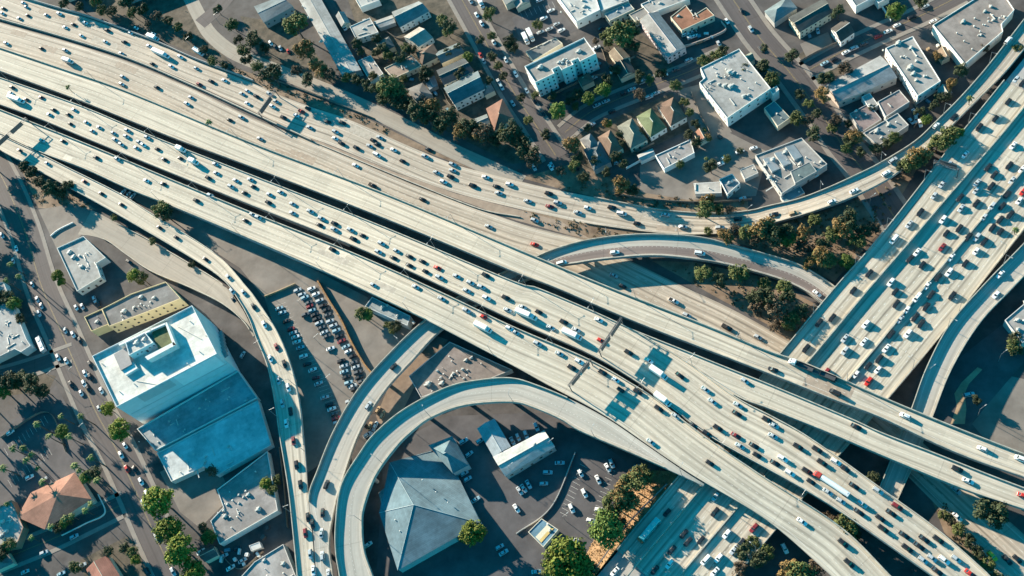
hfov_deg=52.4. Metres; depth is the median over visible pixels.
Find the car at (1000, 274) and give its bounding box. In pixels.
[996,270,1004,278]
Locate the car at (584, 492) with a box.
[581,488,587,497]
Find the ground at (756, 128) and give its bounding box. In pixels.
[0,0,1023,575]
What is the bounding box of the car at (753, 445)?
[748,441,758,449]
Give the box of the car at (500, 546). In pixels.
[495,543,503,550]
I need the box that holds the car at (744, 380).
[740,377,749,384]
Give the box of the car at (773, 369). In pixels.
[768,366,778,372]
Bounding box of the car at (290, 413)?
[288,407,292,415]
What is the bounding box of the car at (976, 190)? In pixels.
[972,187,979,193]
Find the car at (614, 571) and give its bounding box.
[610,567,618,575]
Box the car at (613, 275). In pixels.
[609,272,617,277]
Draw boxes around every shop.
[604,3,634,25]
[629,7,647,26]
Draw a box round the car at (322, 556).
[320,551,324,560]
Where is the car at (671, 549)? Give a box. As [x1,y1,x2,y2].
[667,545,676,554]
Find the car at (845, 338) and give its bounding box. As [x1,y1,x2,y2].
[841,334,849,342]
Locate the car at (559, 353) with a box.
[554,350,563,356]
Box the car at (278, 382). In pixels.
[276,376,280,384]
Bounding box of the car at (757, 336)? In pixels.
[753,334,761,339]
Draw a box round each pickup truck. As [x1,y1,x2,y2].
[368,182,376,187]
[668,297,678,304]
[721,323,732,330]
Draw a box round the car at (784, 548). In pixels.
[780,543,788,553]
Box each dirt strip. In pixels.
[229,66,472,169]
[521,210,645,239]
[933,502,992,573]
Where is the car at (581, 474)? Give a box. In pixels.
[577,469,583,477]
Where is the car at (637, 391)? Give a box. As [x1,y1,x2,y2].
[633,387,642,394]
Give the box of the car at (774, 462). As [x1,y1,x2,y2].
[769,459,780,466]
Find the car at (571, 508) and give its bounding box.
[568,503,574,513]
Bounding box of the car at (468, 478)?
[463,475,471,481]
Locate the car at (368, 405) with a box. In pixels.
[365,401,371,409]
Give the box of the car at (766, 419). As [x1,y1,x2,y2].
[761,415,772,422]
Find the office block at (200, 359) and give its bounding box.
[92,306,240,423]
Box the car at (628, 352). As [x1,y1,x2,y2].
[624,349,633,355]
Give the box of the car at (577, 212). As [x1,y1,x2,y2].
[573,210,581,214]
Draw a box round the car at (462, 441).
[459,437,467,444]
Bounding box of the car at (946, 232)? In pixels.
[942,229,949,236]
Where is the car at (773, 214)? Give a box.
[769,212,778,216]
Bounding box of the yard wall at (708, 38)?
[685,21,725,46]
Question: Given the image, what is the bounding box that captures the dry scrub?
[22,67,988,570]
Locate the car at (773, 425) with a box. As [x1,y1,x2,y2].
[768,422,779,428]
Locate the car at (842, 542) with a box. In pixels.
[837,537,848,547]
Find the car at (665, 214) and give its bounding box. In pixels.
[661,213,670,216]
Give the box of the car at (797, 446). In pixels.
[792,442,803,450]
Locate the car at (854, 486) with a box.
[848,481,859,490]
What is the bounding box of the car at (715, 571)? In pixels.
[710,567,719,575]
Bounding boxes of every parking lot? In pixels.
[0,384,96,509]
[255,268,446,472]
[376,413,632,575]
[512,0,576,52]
[640,133,764,199]
[800,32,832,55]
[972,377,1023,452]
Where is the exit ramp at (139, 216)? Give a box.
[0,135,315,575]
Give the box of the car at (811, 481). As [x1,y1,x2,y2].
[806,477,815,485]
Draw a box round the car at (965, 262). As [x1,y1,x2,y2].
[961,259,968,266]
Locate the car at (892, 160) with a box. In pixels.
[888,157,897,163]
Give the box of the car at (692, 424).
[689,421,697,429]
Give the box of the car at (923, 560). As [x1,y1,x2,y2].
[918,555,928,564]
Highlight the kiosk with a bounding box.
[528,519,559,548]
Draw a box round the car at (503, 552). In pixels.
[499,549,508,556]
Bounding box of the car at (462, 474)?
[460,470,468,476]
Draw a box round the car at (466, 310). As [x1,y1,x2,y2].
[462,307,470,313]
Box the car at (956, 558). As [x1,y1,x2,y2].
[951,554,961,563]
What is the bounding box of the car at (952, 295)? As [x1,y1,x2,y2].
[948,291,956,300]
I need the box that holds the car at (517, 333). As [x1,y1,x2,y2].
[511,329,519,335]
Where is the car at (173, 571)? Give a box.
[170,567,176,575]
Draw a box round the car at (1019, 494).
[1017,492,1023,497]
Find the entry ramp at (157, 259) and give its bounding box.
[78,210,254,336]
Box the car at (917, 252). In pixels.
[913,248,921,256]
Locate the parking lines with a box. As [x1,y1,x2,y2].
[6,2,613,515]
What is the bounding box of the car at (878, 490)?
[872,486,883,495]
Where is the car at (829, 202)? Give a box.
[827,199,835,204]
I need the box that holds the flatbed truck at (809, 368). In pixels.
[788,358,836,382]
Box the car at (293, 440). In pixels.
[291,436,295,445]
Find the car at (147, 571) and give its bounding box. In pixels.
[144,567,150,575]
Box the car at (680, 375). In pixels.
[675,371,684,379]
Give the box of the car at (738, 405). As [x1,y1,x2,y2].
[732,401,742,408]
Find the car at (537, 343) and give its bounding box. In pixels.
[533,340,542,346]
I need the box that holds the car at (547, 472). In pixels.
[543,470,552,474]
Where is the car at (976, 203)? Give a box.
[972,199,980,207]
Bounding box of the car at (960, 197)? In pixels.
[956,193,964,201]
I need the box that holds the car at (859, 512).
[853,507,864,516]
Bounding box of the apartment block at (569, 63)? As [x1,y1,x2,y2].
[525,38,599,96]
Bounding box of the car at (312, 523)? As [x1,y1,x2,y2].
[310,519,314,528]
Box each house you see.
[0,553,17,572]
[86,556,122,575]
[336,11,350,28]
[350,18,379,42]
[356,0,381,11]
[376,37,396,54]
[384,56,421,80]
[392,1,430,32]
[404,27,434,49]
[416,44,439,66]
[436,43,463,66]
[436,58,473,86]
[444,71,484,110]
[483,83,495,98]
[486,99,514,131]
[503,0,515,9]
[514,0,530,12]
[580,133,596,147]
[583,141,611,173]
[597,130,623,159]
[608,47,630,62]
[614,59,635,82]
[617,118,647,151]
[637,108,666,141]
[657,97,686,130]
[694,128,707,146]
[745,52,754,64]
[764,0,796,27]
[788,0,831,38]
[831,20,854,47]
[874,0,888,8]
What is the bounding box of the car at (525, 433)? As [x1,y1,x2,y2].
[523,430,528,438]
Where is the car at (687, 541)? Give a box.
[683,537,692,546]
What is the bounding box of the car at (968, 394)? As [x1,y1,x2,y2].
[963,391,974,397]
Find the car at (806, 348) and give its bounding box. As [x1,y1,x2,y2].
[802,343,810,352]
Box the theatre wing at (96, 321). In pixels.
[84,309,112,335]
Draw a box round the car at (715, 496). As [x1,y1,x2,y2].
[711,491,720,501]
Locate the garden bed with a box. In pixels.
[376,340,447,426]
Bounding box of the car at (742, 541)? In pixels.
[736,537,745,547]
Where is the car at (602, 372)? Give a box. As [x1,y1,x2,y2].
[598,369,607,375]
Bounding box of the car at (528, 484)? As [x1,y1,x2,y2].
[525,479,531,488]
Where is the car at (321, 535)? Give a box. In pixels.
[319,528,323,537]
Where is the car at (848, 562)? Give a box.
[843,557,854,568]
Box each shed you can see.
[199,545,219,562]
[249,542,263,551]
[373,15,396,30]
[379,489,383,501]
[425,76,438,92]
[475,114,490,124]
[637,149,655,164]
[740,164,758,181]
[780,186,804,201]
[861,93,877,110]
[937,46,950,64]
[937,84,951,102]
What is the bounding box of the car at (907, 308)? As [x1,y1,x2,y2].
[903,306,910,313]
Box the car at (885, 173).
[881,170,890,176]
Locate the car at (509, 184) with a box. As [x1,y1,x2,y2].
[505,182,513,186]
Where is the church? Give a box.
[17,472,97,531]
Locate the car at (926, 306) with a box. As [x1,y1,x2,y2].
[922,302,929,311]
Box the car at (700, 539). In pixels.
[697,535,704,544]
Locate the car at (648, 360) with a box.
[644,357,653,363]
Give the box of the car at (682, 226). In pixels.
[678,225,687,228]
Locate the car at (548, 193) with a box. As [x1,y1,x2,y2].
[544,191,552,195]
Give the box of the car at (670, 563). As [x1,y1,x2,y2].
[665,559,674,568]
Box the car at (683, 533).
[679,529,688,538]
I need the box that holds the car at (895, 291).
[891,288,898,295]
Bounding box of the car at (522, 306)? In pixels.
[518,304,526,309]
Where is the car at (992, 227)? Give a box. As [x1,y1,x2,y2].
[988,223,995,231]
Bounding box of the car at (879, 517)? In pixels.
[875,514,884,522]
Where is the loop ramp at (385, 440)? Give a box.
[334,377,703,575]
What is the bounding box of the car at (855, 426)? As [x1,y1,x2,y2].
[850,423,861,429]
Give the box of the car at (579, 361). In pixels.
[574,358,583,364]
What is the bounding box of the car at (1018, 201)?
[1015,197,1022,204]
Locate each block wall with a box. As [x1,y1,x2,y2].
[50,222,72,236]
[61,494,105,535]
[626,160,639,169]
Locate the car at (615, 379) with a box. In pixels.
[611,376,619,382]
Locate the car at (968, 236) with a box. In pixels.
[965,232,972,240]
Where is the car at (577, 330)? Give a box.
[571,327,580,332]
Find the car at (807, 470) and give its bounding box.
[801,466,812,475]
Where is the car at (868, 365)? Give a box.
[864,361,871,369]
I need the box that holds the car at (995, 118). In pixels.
[991,115,998,121]
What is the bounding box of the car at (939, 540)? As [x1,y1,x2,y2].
[932,534,943,544]
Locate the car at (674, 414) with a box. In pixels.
[671,412,680,419]
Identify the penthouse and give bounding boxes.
[114,322,179,375]
[790,162,816,185]
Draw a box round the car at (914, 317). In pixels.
[911,313,919,321]
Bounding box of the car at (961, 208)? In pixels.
[957,204,965,212]
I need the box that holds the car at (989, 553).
[986,550,997,561]
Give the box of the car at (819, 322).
[815,318,822,326]
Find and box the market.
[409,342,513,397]
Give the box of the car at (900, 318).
[897,315,904,323]
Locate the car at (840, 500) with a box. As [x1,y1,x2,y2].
[836,497,845,504]
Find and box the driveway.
[679,84,731,140]
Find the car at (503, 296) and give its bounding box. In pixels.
[501,294,509,300]
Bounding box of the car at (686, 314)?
[682,312,691,317]
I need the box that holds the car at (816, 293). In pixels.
[812,289,821,297]
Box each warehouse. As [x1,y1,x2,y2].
[0,282,36,362]
[254,0,294,27]
[699,49,770,126]
[824,56,896,107]
[931,0,1013,68]
[1003,300,1023,346]
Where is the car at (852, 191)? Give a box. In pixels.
[849,188,858,193]
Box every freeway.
[0,0,1023,234]
[0,23,1023,575]
[0,47,1023,478]
[0,77,989,575]
[0,109,890,575]
[616,77,1023,575]
[628,327,1023,509]
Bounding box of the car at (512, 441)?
[509,436,515,445]
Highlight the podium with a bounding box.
[137,370,260,451]
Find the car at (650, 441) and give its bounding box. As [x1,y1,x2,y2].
[646,438,655,445]
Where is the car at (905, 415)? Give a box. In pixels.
[899,412,910,419]
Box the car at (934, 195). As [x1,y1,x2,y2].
[930,192,937,198]
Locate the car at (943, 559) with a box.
[938,554,950,564]
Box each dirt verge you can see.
[23,170,95,209]
[524,165,747,211]
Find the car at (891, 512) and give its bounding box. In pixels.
[885,508,896,517]
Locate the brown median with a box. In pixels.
[306,136,589,238]
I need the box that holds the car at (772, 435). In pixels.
[767,432,777,439]
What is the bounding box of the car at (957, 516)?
[952,511,962,521]
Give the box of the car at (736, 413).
[732,409,741,417]
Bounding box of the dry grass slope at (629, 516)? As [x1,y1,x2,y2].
[586,470,677,574]
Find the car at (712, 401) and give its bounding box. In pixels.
[707,397,717,405]
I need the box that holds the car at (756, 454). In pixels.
[752,451,761,458]
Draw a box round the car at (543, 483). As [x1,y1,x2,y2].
[539,482,547,485]
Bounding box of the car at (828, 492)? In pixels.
[822,487,833,496]
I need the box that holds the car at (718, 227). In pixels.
[715,225,724,229]
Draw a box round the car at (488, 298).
[482,295,490,300]
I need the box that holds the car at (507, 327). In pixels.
[505,325,513,330]
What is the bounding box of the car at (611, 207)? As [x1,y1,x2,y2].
[607,205,615,209]
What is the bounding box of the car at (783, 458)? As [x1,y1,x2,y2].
[777,454,788,462]
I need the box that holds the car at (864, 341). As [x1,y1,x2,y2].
[860,337,868,346]
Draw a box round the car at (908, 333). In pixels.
[904,329,912,338]
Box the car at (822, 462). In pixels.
[816,458,827,466]
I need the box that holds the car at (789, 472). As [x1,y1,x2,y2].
[784,468,795,477]
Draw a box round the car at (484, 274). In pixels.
[481,272,489,277]
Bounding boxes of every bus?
[35,336,46,352]
[637,517,660,543]
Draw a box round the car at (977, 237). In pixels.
[973,233,981,241]
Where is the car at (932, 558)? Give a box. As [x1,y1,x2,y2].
[927,553,937,562]
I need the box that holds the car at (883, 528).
[877,523,888,533]
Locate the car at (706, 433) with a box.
[702,429,711,437]
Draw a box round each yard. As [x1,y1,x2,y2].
[0,364,55,394]
[80,536,146,575]
[85,0,235,67]
[120,190,367,298]
[240,16,339,83]
[348,0,537,163]
[560,77,621,101]
[570,93,689,171]
[600,32,673,85]
[798,51,844,78]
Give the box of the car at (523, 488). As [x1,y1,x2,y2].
[520,484,527,492]
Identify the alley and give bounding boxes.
[325,0,364,59]
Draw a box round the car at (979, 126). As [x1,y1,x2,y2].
[975,123,983,130]
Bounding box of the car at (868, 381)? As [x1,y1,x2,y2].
[864,376,872,385]
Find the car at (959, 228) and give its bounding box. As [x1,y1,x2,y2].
[955,224,963,232]
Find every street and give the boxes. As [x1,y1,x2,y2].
[0,151,187,575]
[0,342,73,376]
[0,491,127,573]
[196,0,232,27]
[447,0,566,162]
[557,46,728,137]
[714,0,906,232]
[797,0,967,78]
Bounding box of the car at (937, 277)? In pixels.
[934,273,942,281]
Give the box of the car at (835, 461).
[830,457,841,465]
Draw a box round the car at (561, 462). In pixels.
[555,460,564,464]
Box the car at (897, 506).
[891,501,902,510]
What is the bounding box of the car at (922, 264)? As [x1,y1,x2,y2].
[918,261,925,268]
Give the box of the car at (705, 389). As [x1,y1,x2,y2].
[700,385,709,393]
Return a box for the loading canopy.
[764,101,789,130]
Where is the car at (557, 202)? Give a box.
[553,200,561,204]
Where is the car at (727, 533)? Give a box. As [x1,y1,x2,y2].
[722,529,731,538]
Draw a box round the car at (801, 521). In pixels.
[796,517,807,525]
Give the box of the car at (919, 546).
[913,541,924,550]
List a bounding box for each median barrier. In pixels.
[0,18,311,140]
[313,141,519,216]
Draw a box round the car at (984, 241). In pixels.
[980,237,988,245]
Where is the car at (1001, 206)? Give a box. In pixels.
[998,202,1006,210]
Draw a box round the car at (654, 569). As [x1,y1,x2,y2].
[650,565,659,574]
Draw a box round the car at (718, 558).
[714,553,723,562]
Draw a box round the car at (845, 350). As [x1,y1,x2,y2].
[841,346,849,355]
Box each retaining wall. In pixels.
[0,134,328,274]
[167,172,349,246]
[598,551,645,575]
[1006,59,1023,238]
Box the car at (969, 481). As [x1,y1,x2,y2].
[962,477,973,484]
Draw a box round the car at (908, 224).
[905,220,913,228]
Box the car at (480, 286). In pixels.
[477,284,485,289]
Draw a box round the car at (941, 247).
[938,243,946,251]
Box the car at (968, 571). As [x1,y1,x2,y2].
[964,568,975,575]
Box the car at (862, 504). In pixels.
[856,499,867,508]
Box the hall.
[379,451,482,571]
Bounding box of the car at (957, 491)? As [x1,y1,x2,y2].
[950,486,961,494]
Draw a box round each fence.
[0,411,66,451]
[217,550,262,569]
[267,77,375,119]
[279,447,287,527]
[317,280,370,372]
[385,30,408,39]
[555,72,605,92]
[593,483,666,570]
[620,194,751,202]
[634,142,653,151]
[691,92,709,132]
[800,41,837,61]
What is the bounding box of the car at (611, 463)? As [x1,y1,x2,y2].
[608,458,614,468]
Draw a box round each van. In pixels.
[373,151,380,157]
[556,260,566,265]
[617,211,626,215]
[694,250,704,255]
[701,554,710,565]
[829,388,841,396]
[889,234,898,244]
[912,292,921,302]
[1004,36,1012,44]
[1014,454,1023,462]
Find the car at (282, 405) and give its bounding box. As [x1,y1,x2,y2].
[280,399,284,407]
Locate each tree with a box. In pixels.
[0,290,4,304]
[0,370,20,389]
[0,385,12,399]
[0,464,19,475]
[0,537,16,551]
[0,544,8,561]
[2,277,21,291]
[2,290,14,303]
[5,296,22,309]
[7,262,24,274]
[9,444,27,455]
[13,374,20,389]
[14,369,31,387]
[15,273,31,286]
[15,312,26,324]
[18,159,29,171]
[19,445,36,454]
[22,372,38,395]
[22,457,37,465]
[25,165,37,177]
[27,534,39,541]
[28,451,41,459]
[32,175,47,188]
[33,421,53,433]
[36,383,51,399]
[38,478,48,485]
[41,179,58,195]
[45,433,64,445]
[47,523,54,530]
[51,269,64,280]
[52,522,63,533]
[53,186,66,199]
[53,424,68,438]
[57,277,65,285]
[58,0,69,9]
[58,413,74,424]
[58,520,67,529]
[60,180,73,190]
[60,515,74,523]
[64,432,83,444]
[66,515,74,524]
[68,513,78,520]
[68,561,83,573]
[70,462,84,470]
[74,1,85,12]
[77,413,95,424]
[79,469,94,483]
[81,507,93,514]
[84,465,102,479]
[86,454,106,466]
[89,0,102,6]
[93,477,110,487]
[96,5,107,15]
[100,401,115,415]
[103,546,113,556]
[104,6,117,17]
[108,417,130,442]
[110,214,117,221]
[117,0,131,8]
[118,542,130,552]
[125,546,138,557]
[126,6,136,18]
[126,268,139,281]
[130,554,140,564]
[135,271,148,284]
[136,2,149,16]
[140,486,173,519]
[144,20,151,28]
[147,237,155,245]
[150,10,162,22]
[150,200,169,217]
[151,515,185,544]
[159,206,173,220]
[161,16,172,26]
[163,531,196,567]
[172,21,182,32]
[179,558,206,575]
[182,31,193,42]
[187,260,196,267]
[197,522,208,533]
[198,45,207,54]
[200,529,217,544]
[204,463,217,476]
[205,119,212,125]
[207,56,216,65]
[212,4,221,15]
[219,61,227,69]
[223,18,239,31]
[232,34,243,44]
[236,44,251,56]
[239,53,252,64]
[245,30,261,47]
[250,60,263,71]
[258,42,269,54]
[258,62,282,85]
[259,476,271,489]
[266,483,277,495]
[273,475,280,484]
[282,11,308,38]
[290,65,301,76]
[292,38,315,62]
[301,73,312,87]
[307,57,323,72]
[314,64,328,80]
[322,68,335,81]
[340,73,350,82]
[350,37,362,48]
[350,73,361,86]
[354,306,367,320]
[356,46,364,56]
[360,78,370,91]
[362,308,372,320]
[367,83,380,93]
[368,71,377,80]
[371,34,381,43]
[371,49,379,57]
[375,73,400,97]
[375,93,387,105]
[376,42,388,51]
[378,90,391,101]
[382,50,392,60]
[383,321,390,328]
[387,90,402,103]
[390,320,401,332]
[391,93,407,110]
[393,50,406,62]
[395,80,408,96]
[397,96,413,109]
[399,74,407,81]
[400,42,409,53]
[405,43,416,55]
[406,99,427,123]
[415,94,428,104]
[418,65,428,75]
[419,75,428,81]
[420,108,438,124]
[423,98,441,112]
[425,67,433,77]
[431,118,446,134]
[435,14,447,26]
[439,106,460,126]
[441,18,456,33]
[442,28,454,37]
[452,120,466,140]
[453,43,462,50]
[453,66,465,79]
[457,118,477,131]
[458,519,487,546]
[462,52,473,61]
[466,128,477,141]
[470,129,483,144]
[472,122,494,143]
[475,35,484,43]
[482,6,496,22]
[484,131,498,142]
[485,76,493,84]
[486,51,497,61]
[487,31,497,39]
[490,135,501,147]
[493,61,502,70]
[497,118,522,142]
[498,71,507,80]
[502,33,516,45]
[504,40,518,53]
[509,131,530,148]
[515,93,525,102]
[515,141,539,159]
[523,115,532,124]
[524,150,540,168]
[531,18,542,30]
[531,91,539,99]
[538,557,561,575]
[540,127,550,140]
[541,534,591,575]
[547,90,556,100]
[548,101,565,119]
[555,165,566,175]
[561,135,581,153]
[562,553,595,575]
[565,96,574,105]
[568,159,580,173]
[571,150,584,162]
[572,89,582,100]
[572,102,578,110]
[577,171,589,182]
[581,91,594,105]
[584,123,591,131]
[587,508,624,550]
[587,557,597,573]
[590,154,601,165]
[592,37,598,44]
[594,82,610,97]
[599,30,608,40]
[601,74,613,85]
[601,118,610,126]
[601,166,610,176]
[602,489,626,513]
[603,38,612,48]
[605,121,611,127]
[606,19,635,49]
[608,506,622,520]
[609,64,621,76]
[610,151,622,161]
[610,478,634,503]
[611,175,630,193]
[614,517,627,527]
[615,129,622,136]
[618,139,624,148]
[618,159,628,168]
[619,469,647,491]
[620,491,641,512]
[623,19,640,39]
[625,40,640,53]
[626,183,639,196]
[627,468,646,483]
[630,463,653,486]
[633,88,645,101]
[634,69,645,84]
[644,74,653,85]
[654,68,666,78]
[669,79,682,91]
[675,160,684,168]
[678,97,690,106]
[683,129,693,139]
[685,108,693,116]
[691,119,700,128]
[691,137,701,147]
[694,199,714,218]
[694,264,712,282]
[696,54,710,65]
[699,193,715,203]
[702,158,717,173]
[704,226,712,235]
[705,133,712,141]
[709,49,723,61]
[712,273,726,288]
[714,202,724,215]
[716,228,734,245]
[717,44,729,55]
[723,154,730,163]
[725,205,734,213]
[728,222,740,234]
[728,263,750,282]
[731,560,748,575]
[734,543,750,561]
[736,147,743,153]
[738,224,756,240]
[744,535,759,549]
[745,289,761,302]
[747,548,769,569]
[748,216,775,241]
[748,232,764,246]
[748,300,763,316]
[755,58,769,70]
[755,286,780,309]
[757,276,770,288]
[759,543,774,560]
[760,43,768,52]
[762,224,782,248]
[764,70,780,86]
[764,298,789,321]
[767,320,782,331]
[775,277,792,292]
[776,558,798,575]
[778,223,794,238]
[778,232,795,247]
[778,290,796,303]
[781,311,800,330]
[784,48,799,63]
[786,561,816,575]
[789,110,803,125]
[792,240,806,252]
[792,303,809,318]
[793,224,812,241]
[794,89,805,99]
[801,99,814,107]
[801,114,814,126]
[802,256,814,270]
[806,123,820,141]
[806,244,815,253]
[806,559,825,575]
[808,214,821,225]
[811,108,821,118]
[811,251,821,267]
[812,245,829,266]
[814,86,830,103]
[815,233,832,248]
[816,70,834,84]
[819,251,839,268]
[821,511,832,518]
[825,226,839,243]
[826,123,837,133]
[829,113,843,126]
[830,4,844,19]
[830,514,843,520]
[832,217,852,239]
[833,513,858,538]
[837,60,853,74]
[837,206,858,231]
[837,253,854,270]
[840,143,853,154]
[842,135,856,145]
[843,119,852,128]
[844,129,864,145]
[845,233,866,248]
[849,531,860,541]
[855,223,871,236]
[856,146,866,157]
[866,471,879,482]
[868,142,882,155]
[870,222,881,234]
[882,138,892,149]
[885,1,906,21]
[888,131,902,143]
[895,160,912,173]
[901,154,924,173]
[905,146,935,165]
[913,0,928,9]
[913,107,925,117]
[920,114,932,124]
[926,134,949,153]
[927,100,939,111]
[931,51,942,61]
[934,92,945,102]
[935,125,960,144]
[937,509,950,520]
[940,90,952,101]
[944,513,956,523]
[946,77,958,90]
[947,519,957,528]
[952,521,967,536]
[953,62,968,78]
[954,128,964,139]
[963,533,976,548]
[966,95,974,111]
[970,545,985,559]
[972,394,982,405]
[972,497,1008,524]
[980,556,995,571]
[981,45,989,52]
[986,513,1009,529]
[989,569,1008,575]
[1006,338,1020,353]
[1008,332,1021,341]
[1010,345,1023,356]
[1012,42,1023,51]
[1012,227,1019,233]
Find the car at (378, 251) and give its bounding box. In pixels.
[374,249,382,253]
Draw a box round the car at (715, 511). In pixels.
[710,507,719,516]
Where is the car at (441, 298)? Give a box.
[437,295,445,301]
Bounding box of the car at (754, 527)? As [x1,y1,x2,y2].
[749,523,758,532]
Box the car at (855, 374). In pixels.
[852,370,859,378]
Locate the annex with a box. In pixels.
[770,86,779,101]
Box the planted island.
[951,367,981,423]
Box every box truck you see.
[61,56,73,64]
[146,32,159,40]
[174,144,186,153]
[187,157,199,165]
[192,46,204,56]
[473,320,492,333]
[477,0,484,8]
[521,31,529,44]
[526,27,534,41]
[561,327,582,340]
[649,364,667,380]
[653,390,671,407]
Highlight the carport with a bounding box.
[526,38,562,61]
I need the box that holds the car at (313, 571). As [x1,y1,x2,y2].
[311,565,315,575]
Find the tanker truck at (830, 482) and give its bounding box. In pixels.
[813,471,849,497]
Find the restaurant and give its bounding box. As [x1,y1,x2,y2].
[671,5,714,33]
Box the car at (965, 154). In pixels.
[961,150,968,158]
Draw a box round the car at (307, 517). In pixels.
[306,512,309,521]
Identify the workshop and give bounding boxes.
[493,431,556,478]
[755,138,826,195]
[849,103,881,132]
[877,90,909,118]
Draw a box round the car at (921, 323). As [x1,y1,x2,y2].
[917,319,924,328]
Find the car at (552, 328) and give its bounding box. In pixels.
[546,324,554,330]
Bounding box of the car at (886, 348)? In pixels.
[882,344,890,352]
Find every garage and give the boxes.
[57,236,110,294]
[358,55,384,83]
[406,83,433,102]
[719,174,739,198]
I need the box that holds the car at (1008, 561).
[1001,554,1012,565]
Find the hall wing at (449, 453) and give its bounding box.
[428,436,470,475]
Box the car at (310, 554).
[308,549,312,558]
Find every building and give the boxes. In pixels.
[102,282,188,332]
[157,400,274,483]
[211,451,281,545]
[242,544,296,575]
[300,0,363,79]
[365,297,414,329]
[557,0,601,28]
[598,0,628,17]
[640,12,686,63]
[641,0,689,14]
[655,140,694,172]
[847,0,874,13]
[863,113,908,147]
[882,36,940,104]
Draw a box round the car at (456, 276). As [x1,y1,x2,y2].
[452,273,460,278]
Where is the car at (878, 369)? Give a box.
[874,365,881,373]
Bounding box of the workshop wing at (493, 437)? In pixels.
[477,419,510,456]
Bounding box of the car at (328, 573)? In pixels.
[326,568,330,575]
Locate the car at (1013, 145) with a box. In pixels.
[1009,141,1016,149]
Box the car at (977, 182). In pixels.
[973,179,981,186]
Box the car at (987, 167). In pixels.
[984,163,992,171]
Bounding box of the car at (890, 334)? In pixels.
[887,330,895,338]
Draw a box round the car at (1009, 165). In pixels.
[1005,161,1013,169]
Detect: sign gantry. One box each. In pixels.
[0,118,32,151]
[257,89,279,119]
[568,358,592,390]
[597,318,623,356]
[932,160,959,177]
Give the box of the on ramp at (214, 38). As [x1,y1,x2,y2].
[184,0,525,181]
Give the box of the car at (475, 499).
[471,496,480,503]
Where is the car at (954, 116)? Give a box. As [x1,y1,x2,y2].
[950,113,957,120]
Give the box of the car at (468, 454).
[465,450,472,457]
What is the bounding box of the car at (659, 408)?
[654,404,663,412]
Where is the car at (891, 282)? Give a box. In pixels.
[887,277,895,286]
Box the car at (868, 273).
[865,269,873,277]
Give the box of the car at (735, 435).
[730,431,740,439]
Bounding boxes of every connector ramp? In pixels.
[308,233,834,575]
[879,243,1023,499]
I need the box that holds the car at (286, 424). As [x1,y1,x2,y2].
[284,419,288,427]
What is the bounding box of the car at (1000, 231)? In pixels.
[996,228,1003,235]
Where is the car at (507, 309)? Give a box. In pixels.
[503,307,511,312]
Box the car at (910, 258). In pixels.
[906,254,914,262]
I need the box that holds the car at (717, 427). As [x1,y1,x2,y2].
[712,423,722,431]
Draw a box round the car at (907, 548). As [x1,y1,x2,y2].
[901,543,912,552]
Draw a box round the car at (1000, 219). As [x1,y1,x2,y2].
[996,215,1004,223]
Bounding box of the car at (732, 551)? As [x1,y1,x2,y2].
[729,545,737,554]
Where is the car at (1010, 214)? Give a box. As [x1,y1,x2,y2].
[1006,210,1014,218]
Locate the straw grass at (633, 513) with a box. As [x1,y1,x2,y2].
[588,470,675,573]
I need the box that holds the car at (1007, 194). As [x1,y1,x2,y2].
[1003,190,1011,198]
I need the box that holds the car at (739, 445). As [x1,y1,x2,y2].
[734,442,744,449]
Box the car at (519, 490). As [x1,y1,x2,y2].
[516,486,522,495]
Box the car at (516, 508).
[512,503,519,512]
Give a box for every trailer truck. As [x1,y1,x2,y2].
[6,94,25,103]
[150,47,169,58]
[514,306,537,320]
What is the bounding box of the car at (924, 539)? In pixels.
[918,534,929,543]
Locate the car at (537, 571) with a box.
[531,569,541,573]
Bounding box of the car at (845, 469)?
[840,465,849,472]
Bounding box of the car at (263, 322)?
[261,320,266,327]
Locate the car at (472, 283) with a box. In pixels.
[466,280,474,285]
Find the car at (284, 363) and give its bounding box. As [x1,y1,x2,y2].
[282,359,286,367]
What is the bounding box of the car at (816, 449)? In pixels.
[811,445,822,453]
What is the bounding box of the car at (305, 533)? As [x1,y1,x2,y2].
[303,528,307,537]
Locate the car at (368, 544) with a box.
[365,541,372,547]
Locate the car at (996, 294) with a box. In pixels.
[992,291,1000,298]
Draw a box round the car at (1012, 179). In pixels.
[1008,176,1015,183]
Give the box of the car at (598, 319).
[594,317,603,322]
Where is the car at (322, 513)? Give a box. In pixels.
[320,508,324,517]
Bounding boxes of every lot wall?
[264,283,295,297]
[516,452,575,533]
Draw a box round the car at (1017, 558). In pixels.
[1012,554,1022,563]
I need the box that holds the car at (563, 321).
[559,318,568,324]
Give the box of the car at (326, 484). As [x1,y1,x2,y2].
[323,480,329,489]
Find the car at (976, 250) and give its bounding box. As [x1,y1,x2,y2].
[972,247,979,254]
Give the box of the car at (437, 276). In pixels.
[435,274,443,279]
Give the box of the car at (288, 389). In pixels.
[286,383,290,391]
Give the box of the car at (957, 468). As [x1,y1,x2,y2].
[951,465,963,472]
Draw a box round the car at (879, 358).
[874,354,883,363]
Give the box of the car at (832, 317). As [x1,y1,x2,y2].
[828,313,835,321]
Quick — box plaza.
[39,204,103,254]
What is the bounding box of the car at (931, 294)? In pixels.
[927,290,934,298]
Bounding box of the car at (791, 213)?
[789,210,798,215]
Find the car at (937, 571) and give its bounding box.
[931,566,942,575]
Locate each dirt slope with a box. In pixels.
[653,261,817,340]
[710,168,916,280]
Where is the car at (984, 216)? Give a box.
[981,213,987,220]
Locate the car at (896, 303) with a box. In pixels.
[892,299,899,307]
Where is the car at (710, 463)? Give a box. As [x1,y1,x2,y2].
[705,459,714,466]
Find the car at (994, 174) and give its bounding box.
[990,170,998,178]
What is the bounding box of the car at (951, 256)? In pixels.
[948,253,955,261]
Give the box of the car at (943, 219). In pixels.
[939,215,947,223]

